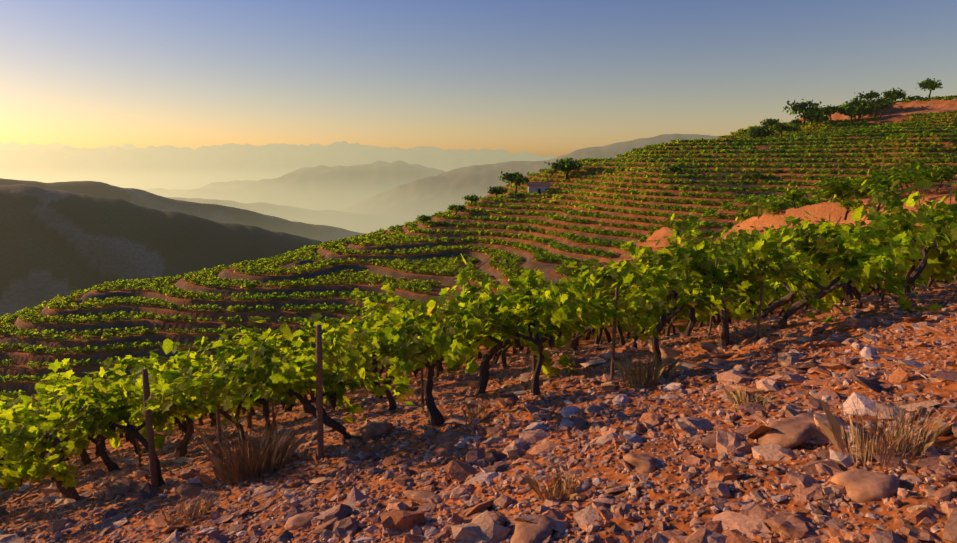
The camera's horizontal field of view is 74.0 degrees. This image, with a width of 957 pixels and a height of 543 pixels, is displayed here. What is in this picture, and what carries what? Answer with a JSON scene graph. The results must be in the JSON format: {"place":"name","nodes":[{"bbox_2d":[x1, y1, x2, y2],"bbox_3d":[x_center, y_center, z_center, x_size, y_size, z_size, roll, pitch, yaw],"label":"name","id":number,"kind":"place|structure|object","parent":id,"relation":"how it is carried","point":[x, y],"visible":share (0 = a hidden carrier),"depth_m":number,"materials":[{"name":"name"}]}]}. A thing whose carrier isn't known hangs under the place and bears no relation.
{"place":"outdoors","nodes":[
{"label":"outdoors","id":0,"kind":"place"},
{"bbox_2d":[0,99,956,542],"bbox_3d":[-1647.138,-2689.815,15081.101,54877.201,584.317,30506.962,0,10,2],"label":"terrain","id":1,"kind":"structure","parent":0,"point":[76,219],"depth_m":147.00,"materials":[{"name":"brown soil"}]},
{"bbox_2d":[0,280,956,542],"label":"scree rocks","id":2,"kind":"object","parent":1,"relation":"on","point":[400,518],"visible":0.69,"depth_m":6.13,"materials":[{"name":"brown stone"}]},
{"bbox_2d":[0,155,956,500],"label":"vines","id":3,"kind":"object","parent":1,"relation":"on","point":[824,265],"visible":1,"depth_m":9.40,"materials":[{"name":"green plant"}]},
{"bbox_2d":[0,95,956,400],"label":"vine rows","id":4,"kind":"object","parent":1,"relation":"on","point":[816,137],"visible":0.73,"depth_m":141.97,"materials":[{"name":"green plant"}]},
{"bbox_2d":[106,345,900,542],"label":"rocks","id":5,"kind":"object","parent":1,"relation":"on","point":[861,485],"visible":0.62,"depth_m":4.87,"materials":[{"name":"beige stone"}]},
{"bbox_2d":[88,175,956,525],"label":"dry grass tufts","id":6,"kind":"object","parent":1,"relation":"on","point":[254,465],"visible":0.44,"depth_m":7.62,"materials":[{"name":"brown plant"}]},
{"bbox_2d":[527,182,550,194],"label":"house","id":7,"kind":"structure","parent":1,"relation":"on","point":[538,187],"depth_m":191.48,"materials":[{"name":"white paint"}]},
{"bbox_2d":[133,157,952,490],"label":"vineyard posts","id":8,"kind":"object","parent":1,"relation":"on","point":[151,431],"visible":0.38,"depth_m":8.25,"materials":[{"name":"brown wood"}]},
{"bbox_2d":[416,78,942,266],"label":"trees","id":9,"kind":"object","parent":1,"relation":"on","point":[853,108],"visible":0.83,"depth_m":237.09,"materials":[{"name":"green plant"}]},
{"bbox_2d":[0,0,956,156],"label":"sky","id":10,"kind":"structure","parent":0,"point":[557,78],"materials":[{"name":"blue"}]}
]}

